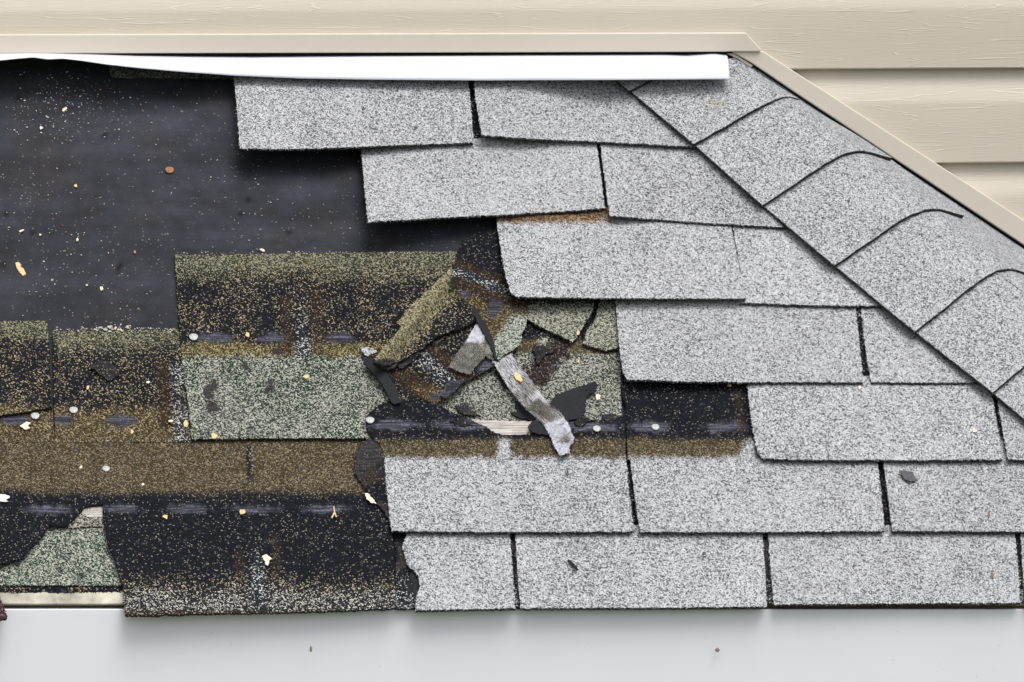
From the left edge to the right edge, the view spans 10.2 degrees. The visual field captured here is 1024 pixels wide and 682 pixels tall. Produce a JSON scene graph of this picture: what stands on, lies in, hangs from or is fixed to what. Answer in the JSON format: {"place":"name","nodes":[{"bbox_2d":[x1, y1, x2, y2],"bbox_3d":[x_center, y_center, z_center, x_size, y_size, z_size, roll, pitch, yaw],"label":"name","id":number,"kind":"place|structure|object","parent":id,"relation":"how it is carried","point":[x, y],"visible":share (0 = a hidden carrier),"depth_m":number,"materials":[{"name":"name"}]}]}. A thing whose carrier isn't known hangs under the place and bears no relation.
{"place":"outdoors","nodes":[
{"label":"outdoors","id":0,"kind":"place"},
{"bbox_2d":[3,605,1023,606],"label":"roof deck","id":1,"kind":"structure","parent":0,"point":[767,606],"depth_m":6.79,"materials":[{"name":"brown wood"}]},
{"bbox_2d":[31,412,39,418],"bbox_3d":[-0.568,0.094,6.843,0.010,0.019,0.019,-1,5,-8],"label":"roofing nail","id":2,"kind":"object","parent":1,"relation":"on","point":[35,415],"visible":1,"depth_m":6.84,"materials":[{"name":"silver metal"}]},
{"bbox_2d":[0,522,122,593],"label":"shingle strip","id":3,"kind":"object","parent":1,"relation":"on","point":[60,560],"visible":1,"depth_m":6.69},
{"bbox_2d":[65,513,102,529],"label":"shingle scrap","id":4,"kind":"object","parent":3,"relation":"on","point":[81,521],"visible":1,"depth_m":6.73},
{"bbox_2d":[81,506,102,521],"bbox_3d":[-0.496,0.204,6.745,0.034,0.022,0.025,-1,5,-8],"label":"wood sliver","id":5,"kind":"object","parent":4,"relation":"on","point":[97,511],"visible":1,"depth_m":6.75,"materials":[{"name":"beige wood"}]},
{"bbox_2d":[0,329,191,443],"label":"shingle strip","id":6,"kind":"object","parent":1,"relation":"on","point":[125,403],"visible":1,"depth_m":6.88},
{"bbox_2d":[20,422,30,429],"bbox_3d":[-0.578,0.101,6.825,0.013,0.010,0.010,0,5,4],"label":"wood chip","id":7,"kind":"object","parent":6,"relation":"on","point":[24,426],"visible":1,"depth_m":6.82,"materials":[{"name":"beige wood"}]},
{"bbox_2d":[0,320,52,416],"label":"shingle strip","id":8,"kind":"object","parent":6,"relation":"on","point":[25,379],"visible":1,"depth_m":6.89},
{"bbox_2d":[69,407,77,413],"bbox_3d":[-0.523,0.088,6.854,0.010,0.019,0.019,-1,5,-8],"label":"roofing nail","id":9,"kind":"object","parent":6,"relation":"attached to","point":[73,410],"visible":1,"depth_m":6.85,"materials":[{"name":"silver metal"}]},
{"bbox_2d":[90,359,119,381],"bbox_3d":[-0.487,0.036,6.896,0.034,0.026,0.024,3,6,31],"label":"shingle scrap","id":10,"kind":"object","parent":6,"relation":"on","point":[107,371],"visible":1,"depth_m":6.89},
{"bbox_2d":[0,439,396,617],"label":"shingle strip","id":11,"kind":"object","parent":1,"relation":"on","point":[204,547],"visible":1,"depth_m":6.75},
{"bbox_2d":[0,494,9,501],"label":"white scrap","id":12,"kind":"object","parent":11,"relation":"on","point":[3,497],"visible":1,"depth_m":6.74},
{"bbox_2d":[102,466,109,471],"bbox_3d":[-0.480,0.156,6.798,0.009,0.019,0.018,-1,5,-8],"label":"roofing nail","id":13,"kind":"object","parent":11,"relation":"attached to","point":[106,468],"visible":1,"depth_m":6.79,"materials":[{"name":"silver metal"}]},
{"bbox_2d":[262,554,271,562],"bbox_3d":[-0.286,0.254,6.716,0.012,0.010,0.008,3,6,34],"label":"wood chip","id":14,"kind":"object","parent":11,"relation":"on","point":[265,557],"visible":1,"depth_m":6.72,"materials":[{"name":"white wood"}]},
{"bbox_2d":[365,493,376,503],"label":"white scrap","id":15,"kind":"object","parent":11,"relation":"on","point":[369,498],"visible":1,"depth_m":6.79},
{"bbox_2d":[174,250,456,440],"bbox_3d":[-0.226,0.004,6.958,0.353,0.210,0.231,-1,5,-8],"label":"shingle strip","id":16,"kind":"object","parent":1,"relation":"on","point":[320,319],"visible":1,"depth_m":6.96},
{"bbox_2d":[189,333,197,340],"bbox_3d":[-0.385,0.000,6.949,0.011,0.019,0.019,-1,5,-8],"label":"roofing nail","id":17,"kind":"object","parent":16,"relation":"attached to","point":[193,336],"visible":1,"depth_m":6.94,"materials":[{"name":"silver metal"}]},
{"bbox_2d":[211,433,217,438],"bbox_3d":[-0.353,0.113,6.836,0.007,0.007,0.008,-1,5,-8],"label":"wood chip","id":18,"kind":"object","parent":16,"relation":"on","point":[214,435],"visible":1,"depth_m":6.83,"materials":[{"name":"beige wood"}]},
{"bbox_2d":[359,347,376,356],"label":"shingle scrap","id":19,"kind":"object","parent":16,"relation":"on","point":[366,351],"visible":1,"depth_m":6.95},
{"bbox_2d":[374,269,475,366],"bbox_3d":[-0.114,-0.027,6.960,0.159,0.110,0.054,-5,7,-44],"label":"shingle fragment","id":20,"kind":"object","parent":16,"relation":"on","point":[433,313],"visible":1,"depth_m":6.98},
{"bbox_2d":[363,322,494,403],"bbox_3d":[-0.095,0.021,6.944,0.161,0.104,0.086,-3,6,-31],"label":"shingle fragment","id":21,"kind":"object","parent":16,"relation":"on","point":[429,374],"visible":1,"depth_m":6.94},
{"bbox_2d":[397,354,421,369],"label":"shingle scrap","id":22,"kind":"object","parent":21,"relation":"on","point":[404,364],"visible":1,"depth_m":6.94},
{"bbox_2d":[448,323,493,374],"bbox_3d":[-0.042,0.009,6.954,0.045,0.059,0.071,3,6,31],"label":"silver tape","id":23,"kind":"object","parent":21,"relation":"on","point":[473,352],"visible":1,"depth_m":6.96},
{"bbox_2d":[471,305,497,361],"bbox_3d":[-0.031,-0.009,6.978,0.011,0.064,0.073,-3,6,-28],"label":"felt scrap","id":24,"kind":"object","parent":23,"relation":"on","point":[483,327],"visible":1,"depth_m":6.98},
{"bbox_2d":[0,53,729,80],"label":"white flashing","id":25,"kind":"object","parent":1,"relation":"on","point":[556,67],"visible":1,"depth_m":7.26,"materials":[{"name":"white metal"}]},
{"bbox_2d":[0,67,882,583],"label":"roofing felt","id":26,"kind":"object","parent":1,"relation":"on","point":[120,211],"visible":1,"depth_m":7.11,"materials":[{"name":"black"}]},
{"bbox_2d":[15,262,25,276],"bbox_3d":[-0.598,-0.087,6.999,0.007,0.017,0.020,-3,6,-33],"label":"wood chip","id":27,"kind":"object","parent":26,"relation":"on","point":[20,269],"visible":1,"depth_m":7.00,"materials":[{"name":"beige wood"}]},
{"bbox_2d":[165,167,173,172],"bbox_3d":[-0.426,-0.207,7.141,0.011,0.019,0.019,-1,5,-8],"label":"roofing nail","id":28,"kind":"object","parent":26,"relation":"on","point":[169,169],"visible":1,"depth_m":7.13,"materials":[{"name":"orange metal"}]},
{"bbox_2d":[109,65,233,79],"bbox_3d":[-0.422,-0.341,7.252,0.175,0.024,0.026,-1,5,-8],"label":"shingle scrap","id":29,"kind":"object","parent":26,"relation":"on","point":[120,72],"visible":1,"depth_m":7.24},
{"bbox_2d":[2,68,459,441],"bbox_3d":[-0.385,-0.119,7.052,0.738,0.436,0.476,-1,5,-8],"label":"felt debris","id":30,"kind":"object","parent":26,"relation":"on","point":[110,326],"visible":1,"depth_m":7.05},
{"bbox_2d":[601,413,621,420],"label":"shingle scrap","id":31,"kind":"object","parent":26,"relation":"on","point":[605,417],"visible":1,"depth_m":6.92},
{"bbox_2d":[233,76,694,151],"bbox_3d":[-0.047,-0.290,7.223,0.607,0.101,0.140,-1,5,-8],"label":"shingle strip","id":32,"kind":"object","parent":1,"relation":"on","point":[284,114],"visible":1,"depth_m":7.22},
{"bbox_2d":[449,229,534,360],"bbox_3d":[-0.025,-0.059,7.038,0.110,0.152,0.177,1,5,16],"label":"shingle fragment","id":33,"kind":"object","parent":1,"relation":"on","point":[478,281],"visible":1,"depth_m":7.04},
{"bbox_2d":[365,399,633,533],"bbox_3d":[-0.012,0.148,6.844,0.316,0.148,0.163,-1,5,-8],"label":"shingle strip","id":34,"kind":"object","parent":1,"relation":"on","point":[443,474],"visible":1,"depth_m":6.83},
{"bbox_2d":[366,417,373,423],"bbox_3d":[-0.170,0.100,6.876,0.010,0.019,0.019,-1,5,-8],"label":"roofing nail","id":35,"kind":"object","parent":34,"relation":"attached to","point":[369,420],"visible":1,"depth_m":6.87,"materials":[{"name":"silver metal"}]},
{"bbox_2d":[354,438,390,526],"bbox_3d":[-0.164,0.169,6.811,0.046,0.102,0.110,-1,5,-8],"label":"shingle scrap","id":36,"kind":"object","parent":34,"relation":"on","point":[369,470],"visible":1,"depth_m":6.82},
{"bbox_2d":[363,357,400,404],"bbox_3d":[-0.154,0.048,6.915,0.018,0.053,0.067,-4,6,-38],"label":"felt scrap","id":37,"kind":"object","parent":34,"relation":"on","point":[383,378],"visible":1,"depth_m":6.91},
{"bbox_2d":[373,360,396,372],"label":"shingle scrap","id":38,"kind":"object","parent":37,"relation":"on","point":[387,369],"visible":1,"depth_m":6.92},
{"bbox_2d":[449,418,471,426],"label":"shingle scrap","id":39,"kind":"object","parent":34,"relation":"on","point":[457,422],"visible":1,"depth_m":6.88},
{"bbox_2d":[474,420,531,435],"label":"wood strip","id":40,"kind":"object","parent":34,"relation":"on","point":[508,428],"visible":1,"depth_m":6.89,"materials":[{"name":"beige wood"}]},
{"bbox_2d":[492,354,574,455],"bbox_3d":[0.030,0.076,6.910,0.035,0.114,0.135,-4,6,-39],"label":"silver tape","id":41,"kind":"object","parent":34,"relation":"on","point":[528,395],"visible":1,"depth_m":6.91,"materials":[{"name":"silver metal"}]},
{"bbox_2d":[514,373,522,382],"bbox_3d":[0.008,0.044,6.934,0.010,0.011,0.014,-1,5,-8],"label":"wood chip","id":42,"kind":"object","parent":41,"relation":"attached to","point":[517,377],"visible":1,"depth_m":6.93,"materials":[{"name":"beige wood"}]},
{"bbox_2d":[528,420,548,436],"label":"felt scrap","id":43,"kind":"object","parent":34,"relation":"on","point":[535,427],"visible":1,"depth_m":6.88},
{"bbox_2d":[574,417,595,426],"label":"shingle scrap","id":44,"kind":"object","parent":34,"relation":"on","point":[582,422],"visible":1,"depth_m":6.90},
{"bbox_2d":[593,425,600,431],"bbox_3d":[0.101,0.111,6.901,0.010,0.019,0.018,-1,5,-8],"label":"roofing nail","id":45,"kind":"object","parent":34,"relation":"attached to","point":[596,428],"visible":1,"depth_m":6.89,"materials":[{"name":"silver metal"}]},
{"bbox_2d":[0,607,1023,681],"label":"fascia","id":46,"kind":"structure","parent":1,"relation":"attached to","point":[767,644],"depth_m":6.72,"materials":[{"name":"white metal"}]},
{"bbox_2d":[0,597,7,620],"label":"shingle scrap","id":47,"kind":"object","parent":46,"relation":"on","point":[3,616],"visible":1,"depth_m":6.63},
{"bbox_2d":[0,592,1023,605],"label":"drip edge","id":48,"kind":"object","parent":1,"relation":"attached to","point":[85,598],"visible":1,"depth_m":6.66,"materials":[{"name":"beige metal"}]},
{"bbox_2d":[437,300,622,421],"bbox_3d":[0.016,0.024,6.976,0.255,0.142,0.152,-1,5,-8],"label":"shingle strip","id":49,"kind":"object","parent":1,"relation":"on","point":[487,395],"visible":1,"depth_m":6.96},
{"bbox_2d":[440,379,464,399],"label":"shingle scrap","id":50,"kind":"object","parent":49,"relation":"on","point":[452,388],"visible":1,"depth_m":6.91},
{"bbox_2d":[453,403,480,416],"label":"shingle scrap","id":51,"kind":"object","parent":49,"relation":"on","point":[464,410],"visible":1,"depth_m":6.90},
{"bbox_2d":[496,370,508,389],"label":"shingle scrap","id":52,"kind":"object","parent":49,"relation":"on","point":[503,383],"visible":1,"depth_m":6.95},
{"bbox_2d":[510,400,535,420],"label":"felt scrap","id":53,"kind":"object","parent":49,"relation":"on","point":[522,413],"visible":1,"depth_m":6.91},
{"bbox_2d":[532,344,554,365],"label":"shingle scrap","id":54,"kind":"object","parent":49,"relation":"on","point":[541,352],"visible":1,"depth_m":6.98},
{"bbox_2d":[528,299,595,343],"bbox_3d":[0.064,-0.027,7.020,0.091,0.057,0.061,-1,5,-8],"label":"shingle fragment","id":55,"kind":"object","parent":49,"relation":"on","point":[566,319],"visible":1,"depth_m":7.02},
{"bbox_2d":[550,381,597,420],"bbox_3d":[0.078,0.073,6.930,0.064,0.045,0.037,-2,6,-26],"label":"felt scrap","id":56,"kind":"object","parent":49,"relation":"on","point":[570,405],"visible":1,"depth_m":6.93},
{"bbox_2d":[583,300,618,352],"bbox_3d":[0.110,-0.020,7.022,0.047,0.063,0.071,0,5,3],"label":"shingle fragment","id":57,"kind":"object","parent":49,"relation":"on","point":[601,335],"visible":1,"depth_m":7.01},
{"bbox_2d":[361,81,786,229],"bbox_3d":[0.088,-0.236,7.199,0.570,0.190,0.236,-1,5,-8],"label":"shingle strip","id":58,"kind":"object","parent":1,"relation":"on","point":[481,177],"visible":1,"depth_m":7.16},
{"bbox_2d":[630,65,798,145],"bbox_3d":[0.276,-0.300,7.296,0.250,0.097,0.114,-3,6,-29],"label":"hip cap shingle","id":59,"kind":"object","parent":58,"relation":"on","point":[693,112],"visible":1,"depth_m":7.27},
{"bbox_2d":[615,80,652,92],"bbox_3d":[0.219,-0.331,7.308,0.187,0.044,0.048,-2,6,-25],"label":"hip cap shingle","id":60,"kind":"object","parent":59,"relation":"on","point":[629,86],"visible":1,"depth_m":7.27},
{"bbox_2d":[695,98,891,206],"bbox_3d":[0.362,-0.244,7.275,0.143,0.134,0.266,5,7,43],"label":"hip cap shingle","id":61,"kind":"object","parent":58,"relation":"on","point":[764,156],"visible":1,"depth_m":7.23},
{"bbox_2d":[496,214,745,300],"bbox_3d":[0.133,-0.103,7.082,0.297,0.101,0.126,-1,5,-8],"label":"shingle strip","id":62,"kind":"object","parent":1,"relation":"on","point":[584,257],"visible":1,"depth_m":7.08,"materials":[{"name":"grey"}]},
{"bbox_2d":[534,207,608,215],"bbox_3d":[0.055,-0.153,7.127,0.145,0.025,0.027,-1,5,-8],"label":"shingle scrap","id":63,"kind":"object","parent":62,"relation":"on","point":[601,212],"visible":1,"depth_m":7.14,"materials":[{"name":"brown"}]},
{"bbox_2d":[394,534,1023,610],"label":"starter strip","id":64,"kind":"object","parent":1,"relation":"on","point":[404,595],"visible":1,"depth_m":6.75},
{"bbox_2d":[402,463,1023,612],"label":"shingle strip","id":65,"kind":"object","parent":64,"relation":"on","point":[467,572],"visible":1,"depth_m":6.77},
{"bbox_2d":[405,561,418,608],"bbox_3d":[-0.114,0.279,6.724,0.015,0.060,0.064,-1,5,-12],"label":"felt scrap","id":66,"kind":"object","parent":65,"relation":"on","point":[414,579],"visible":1,"depth_m":6.72,"materials":[{"name":"black"}]},
{"bbox_2d":[567,560,578,570],"bbox_3d":[0.071,0.263,6.750,0.016,0.012,0.005,5,7,42],"label":"twig","id":67,"kind":"object","parent":65,"relation":"on","point":[571,563],"visible":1,"depth_m":6.75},
{"bbox_2d":[615,240,978,384],"bbox_3d":[0.359,-0.036,7.058,0.480,0.171,0.193,-1,5,-8],"label":"shingle strip","id":68,"kind":"object","parent":1,"relation":"on","point":[702,341],"visible":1,"depth_m":7.01,"materials":[{"name":"grey"}]},
{"bbox_2d":[834,211,1023,333],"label":"hip cap shingle","id":69,"kind":"object","parent":68,"relation":"on","point":[915,274],"visible":1,"depth_m":7.11,"materials":[{"name":"grey"}]},
{"bbox_2d":[731,226,881,308],"bbox_3d":[0.356,-0.134,7.146,0.258,0.176,0.200,-1,5,-8],"label":"shingle strip","id":70,"kind":"object","parent":1,"relation":"on","point":[783,267],"visible":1,"depth_m":7.09,"materials":[{"name":"grey"}]},
{"bbox_2d":[758,153,963,267],"bbox_3d":[0.447,-0.171,7.218,0.146,0.140,0.271,5,7,43],"label":"hip cap shingle","id":71,"kind":"object","parent":70,"relation":"on","point":[836,212],"visible":1,"depth_m":7.17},
{"bbox_2d":[620,369,1023,533],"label":"shingle strip","id":72,"kind":"object","parent":1,"relation":"on","point":[698,465],"visible":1,"depth_m":6.87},
{"bbox_2d":[651,424,658,429],"bbox_3d":[0.172,0.109,6.916,0.010,0.019,0.018,-1,5,-8],"label":"roofing nail","id":73,"kind":"object","parent":72,"relation":"attached to","point":[655,426],"visible":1,"depth_m":6.91,"materials":[{"name":"silver metal"}]},
{"bbox_2d":[899,470,917,481],"bbox_3d":[0.475,0.162,6.891,0.016,0.013,0.019,-3,6,-28],"label":"shingle flake","id":74,"kind":"object","parent":72,"relation":"on","point":[909,476],"visible":1,"depth_m":6.89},
{"bbox_2d":[991,369,1023,420],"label":"hip cap shingle","id":75,"kind":"object","parent":72,"relation":"on","point":[1009,394],"visible":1,"depth_m":6.98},
{"bbox_2d":[746,314,1023,462],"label":"shingle strip","id":76,"kind":"object","parent":1,"relation":"on","point":[868,422],"visible":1,"depth_m":6.94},
{"bbox_2d":[907,271,1023,394],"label":"hip cap shingle","id":77,"kind":"object","parent":76,"relation":"on","point":[975,333],"visible":1,"depth_m":7.04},
{"bbox_2d":[728,58,1023,292],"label":"side slope","id":78,"kind":"structure","parent":0,"point":[1014,249],"depth_m":7.38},
{"label":"ground","id":79,"kind":"structure","parent":0,"visible":0},
{"bbox_2d":[0,0,1023,219],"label":"house wall","id":80,"kind":"structure","parent":79,"relation":"on","point":[940,83],"depth_m":7.38,"materials":[{"name":"beige plastic"}]},
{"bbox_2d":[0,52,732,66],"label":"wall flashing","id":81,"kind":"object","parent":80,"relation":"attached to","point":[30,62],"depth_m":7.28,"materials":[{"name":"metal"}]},
{"bbox_2d":[0,32,760,53],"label":"trim channel","id":82,"kind":"object","parent":80,"relation":"attached to","point":[390,42],"depth_m":7.28,"materials":[{"name":"beige plastic"}]},
{"bbox_2d":[726,51,1023,244],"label":"trim channel","id":83,"kind":"object","parent":80,"relation":"attached to","point":[995,214],"depth_m":7.39,"materials":[{"name":"beige plastic"}]},
{"bbox_2d":[735,54,1023,247],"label":"side flashing","id":84,"kind":"object","parent":80,"relation":"attached to","point":[927,182],"visible":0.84,"depth_m":7.41,"materials":[{"name":"metal"}]}
]}

